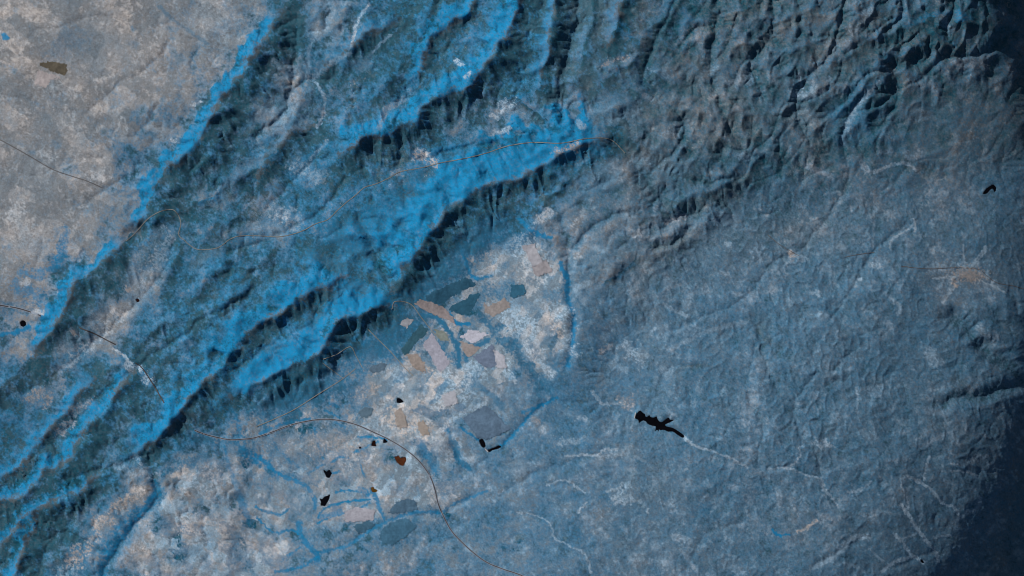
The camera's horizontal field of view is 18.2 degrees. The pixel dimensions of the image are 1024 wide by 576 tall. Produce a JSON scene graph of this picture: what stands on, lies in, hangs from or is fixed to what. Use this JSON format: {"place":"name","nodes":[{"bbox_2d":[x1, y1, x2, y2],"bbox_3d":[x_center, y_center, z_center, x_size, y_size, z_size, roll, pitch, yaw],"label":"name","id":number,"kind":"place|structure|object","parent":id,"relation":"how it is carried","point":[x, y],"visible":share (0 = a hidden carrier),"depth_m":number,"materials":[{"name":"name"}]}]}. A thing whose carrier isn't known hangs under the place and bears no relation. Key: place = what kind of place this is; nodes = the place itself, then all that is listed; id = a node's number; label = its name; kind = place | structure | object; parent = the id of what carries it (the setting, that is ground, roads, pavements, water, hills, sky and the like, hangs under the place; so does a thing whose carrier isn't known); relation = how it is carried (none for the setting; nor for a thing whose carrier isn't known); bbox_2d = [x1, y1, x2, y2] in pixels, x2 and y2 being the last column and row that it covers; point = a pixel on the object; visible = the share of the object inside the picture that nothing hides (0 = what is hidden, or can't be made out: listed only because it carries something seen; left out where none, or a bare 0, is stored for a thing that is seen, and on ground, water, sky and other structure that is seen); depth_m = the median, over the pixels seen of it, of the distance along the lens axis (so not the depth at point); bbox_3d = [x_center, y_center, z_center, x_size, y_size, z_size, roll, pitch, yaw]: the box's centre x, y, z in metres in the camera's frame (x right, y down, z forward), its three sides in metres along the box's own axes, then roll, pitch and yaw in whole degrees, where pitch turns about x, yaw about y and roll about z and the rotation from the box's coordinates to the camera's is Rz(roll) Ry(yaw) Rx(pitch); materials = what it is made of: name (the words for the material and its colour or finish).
{"place":"outdoors","nodes":[
{"label":"outdoors","id":0,"kind":"place"},
{"bbox_2d":[0,304,40,316],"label":"road","id":1,"kind":"structure","parent":0,"point":[18,308],"depth_m":599.62,"materials":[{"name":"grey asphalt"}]},
{"bbox_2d":[34,70,60,87],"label":"field","id":2,"kind":"structure","parent":0,"point":[42,79],"depth_m":598.77,"materials":[{"name":"soil"}]},
{"bbox_2d":[0,140,99,186],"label":"road","id":3,"kind":"structure","parent":0,"point":[47,166],"depth_m":599.19,"materials":[{"name":"grey asphalt"}]},
{"bbox_2d":[40,61,67,75],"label":"field","id":4,"kind":"structure","parent":0,"point":[58,68],"depth_m":598.59,"materials":[{"name":"soil"}]},
{"bbox_2d":[79,327,115,344],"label":"road","id":5,"kind":"structure","parent":0,"point":[98,335],"depth_m":599.10,"materials":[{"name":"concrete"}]},
{"bbox_2d":[135,362,163,402],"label":"road","id":6,"kind":"structure","parent":0,"point":[151,382],"depth_m":598.74,"materials":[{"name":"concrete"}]},
{"bbox_2d":[256,368,355,426],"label":"road","id":7,"kind":"structure","parent":0,"point":[308,400],"depth_m":599.70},
{"bbox_2d":[320,495,329,505],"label":"pond","id":8,"kind":"structure","parent":0,"point":[324,500],"depth_m":600.76,"materials":[{"name":"liquid"}]},
{"bbox_2d":[324,470,331,477],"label":"pond","id":9,"kind":"structure","parent":0,"point":[328,473],"depth_m":600.64,"materials":[{"name":"liquid"}]},
{"bbox_2d":[324,347,362,367],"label":"road","id":10,"kind":"structure","parent":0,"point":[341,351],"depth_m":598.99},
{"bbox_2d":[194,418,523,575],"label":"road","id":11,"kind":"structure","parent":0,"point":[388,439],"depth_m":599.89,"materials":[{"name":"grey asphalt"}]},
{"bbox_2d":[343,507,374,521],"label":"field","id":12,"kind":"structure","parent":0,"point":[357,514],"depth_m":600.47,"materials":[{"name":"soil"}]},
{"bbox_2d":[353,521,373,533],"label":"field","id":13,"kind":"structure","parent":0,"point":[363,527],"depth_m":600.53,"materials":[{"name":"soil"}]},
{"bbox_2d":[358,407,373,417],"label":"field","id":14,"kind":"structure","parent":0,"point":[365,412],"depth_m":599.65,"materials":[{"name":"soil"}]},
{"bbox_2d":[126,137,624,249],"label":"river","id":15,"kind":"structure","parent":0,"point":[361,189],"depth_m":598.66,"materials":[{"name":"water"}]},
{"bbox_2d":[369,363,386,372],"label":"field","id":16,"kind":"structure","parent":0,"point":[379,367],"depth_m":599.59,"materials":[{"name":"soil"}]},
{"bbox_2d":[368,329,412,375],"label":"road","id":17,"kind":"structure","parent":0,"point":[390,351],"depth_m":599.58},
{"bbox_2d":[378,518,416,544],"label":"field","id":18,"kind":"structure","parent":0,"point":[392,533],"depth_m":600.20,"materials":[{"name":"soil"}]},
{"bbox_2d":[395,456,405,465],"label":"pond","id":19,"kind":"structure","parent":0,"point":[400,461],"depth_m":599.25,"materials":[{"name":"liquid"}]},
{"bbox_2d":[394,408,407,429],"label":"field","id":20,"kind":"structure","parent":0,"point":[400,420],"depth_m":599.30,"materials":[{"name":"soil"}]},
{"bbox_2d":[388,498,417,513],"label":"field","id":21,"kind":"structure","parent":0,"point":[405,505],"depth_m":599.92,"materials":[{"name":"soil"}]},
{"bbox_2d":[400,318,412,328],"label":"field","id":22,"kind":"structure","parent":0,"point":[406,322],"depth_m":599.20,"materials":[{"name":"soil"}]},
{"bbox_2d":[401,324,427,354],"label":"field","id":23,"kind":"structure","parent":0,"point":[419,332],"depth_m":599.54,"materials":[{"name":"green plant"}]},
{"bbox_2d":[392,301,437,336],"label":"road","id":24,"kind":"structure","parent":0,"point":[418,313],"depth_m":599.06,"materials":[{"name":"grey asphalt"}]},
{"bbox_2d":[406,354,425,372],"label":"field","id":25,"kind":"structure","parent":0,"point":[416,362],"depth_m":599.53,"materials":[{"name":"soil"}]},
{"bbox_2d":[417,420,428,435],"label":"field","id":26,"kind":"structure","parent":0,"point":[422,428],"depth_m":599.14,"materials":[{"name":"soil"}]},
{"bbox_2d":[414,299,455,324],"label":"field","id":27,"kind":"structure","parent":0,"point":[436,309],"depth_m":599.16,"materials":[{"name":"soil"}]},
{"bbox_2d":[423,333,449,371],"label":"field","id":28,"kind":"structure","parent":0,"point":[432,347],"depth_m":599.40,"materials":[{"name":"soil"}]},
{"bbox_2d":[434,329,448,340],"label":"field","id":29,"kind":"structure","parent":0,"point":[441,335],"depth_m":599.31,"materials":[{"name":"plant"}]},
{"bbox_2d":[441,391,457,406],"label":"field","id":30,"kind":"structure","parent":0,"point":[449,398],"depth_m":598.94,"materials":[{"name":"soil"}]},
{"bbox_2d":[425,278,475,303],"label":"field","id":31,"kind":"structure","parent":0,"point":[446,292],"depth_m":598.92,"materials":[{"name":"plant"}]},
{"bbox_2d":[449,293,480,314],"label":"field","id":32,"kind":"structure","parent":0,"point":[465,307],"depth_m":599.23,"materials":[{"name":"plant"}]},
{"bbox_2d":[459,341,480,356],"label":"field","id":33,"kind":"structure","parent":0,"point":[469,350],"depth_m":599.19,"materials":[{"name":"soil"}]},
{"bbox_2d":[460,330,489,342],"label":"field","id":34,"kind":"structure","parent":0,"point":[471,336],"depth_m":599.26,"materials":[{"name":"soil"}]},
{"bbox_2d":[473,344,496,367],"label":"field","id":35,"kind":"structure","parent":0,"point":[485,358],"depth_m":599.15,"materials":[{"name":"soil"}]},
{"bbox_2d":[463,406,510,438],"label":"field","id":36,"kind":"structure","parent":0,"point":[484,422],"depth_m":599.43,"materials":[{"name":"soil"}]},
{"bbox_2d":[488,445,500,451],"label":"pond","id":37,"kind":"structure","parent":0,"point":[494,448],"depth_m":599.75,"materials":[{"name":"liquid"}]},
{"bbox_2d":[483,298,509,316],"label":"field","id":38,"kind":"structure","parent":0,"point":[494,309],"depth_m":599.47,"materials":[{"name":"soil"}]},
{"bbox_2d":[493,350,506,368],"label":"field","id":39,"kind":"structure","parent":0,"point":[500,359],"depth_m":599.14,"materials":[{"name":"soil"}]},
{"bbox_2d":[0,0,1023,575],"bbox_3d":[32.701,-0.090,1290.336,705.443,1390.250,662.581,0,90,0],"label":"terrain","id":40,"kind":"structure","parent":0,"point":[824,404],"depth_m":599.80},
{"bbox_2d":[479,439,485,447],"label":"pond","id":41,"kind":"structure","parent":40,"relation":"on","point":[482,443],"depth_m":599.55,"materials":[{"name":"liquid"}]},
{"bbox_2d":[635,411,683,436],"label":"reservoir","id":42,"kind":"object","parent":40,"relation":"on","point":[649,420],"visible":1,"depth_m":602.21,"materials":[{"name":"liquid"}]},
{"bbox_2d":[945,263,990,281],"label":"town buildings","id":43,"kind":"structure","parent":40,"relation":"on","point":[966,271],"depth_m":610.77,"materials":[{"name":"paint"}]},
{"bbox_2d":[510,284,525,297],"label":"field","id":44,"kind":"structure","parent":0,"point":[517,290],"depth_m":599.41,"materials":[{"name":"plant"}]},
{"bbox_2d":[522,243,541,266],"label":"field","id":45,"kind":"structure","parent":0,"point":[534,257],"depth_m":599.32,"materials":[{"name":"soil"}]},
{"bbox_2d":[532,259,551,276],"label":"field","id":46,"kind":"structure","parent":0,"point":[541,268],"depth_m":599.44,"materials":[{"name":"soil"}]},
{"bbox_2d":[901,266,1023,288],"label":"road","id":47,"kind":"structure","parent":0,"point":[957,267],"depth_m":609.97,"materials":[{"name":"asphalt"}]},
{"bbox_2d":[983,185,995,193],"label":"pond","id":48,"kind":"structure","parent":0,"point":[993,187],"depth_m":613.53,"materials":[{"name":"liquid"}]}
]}

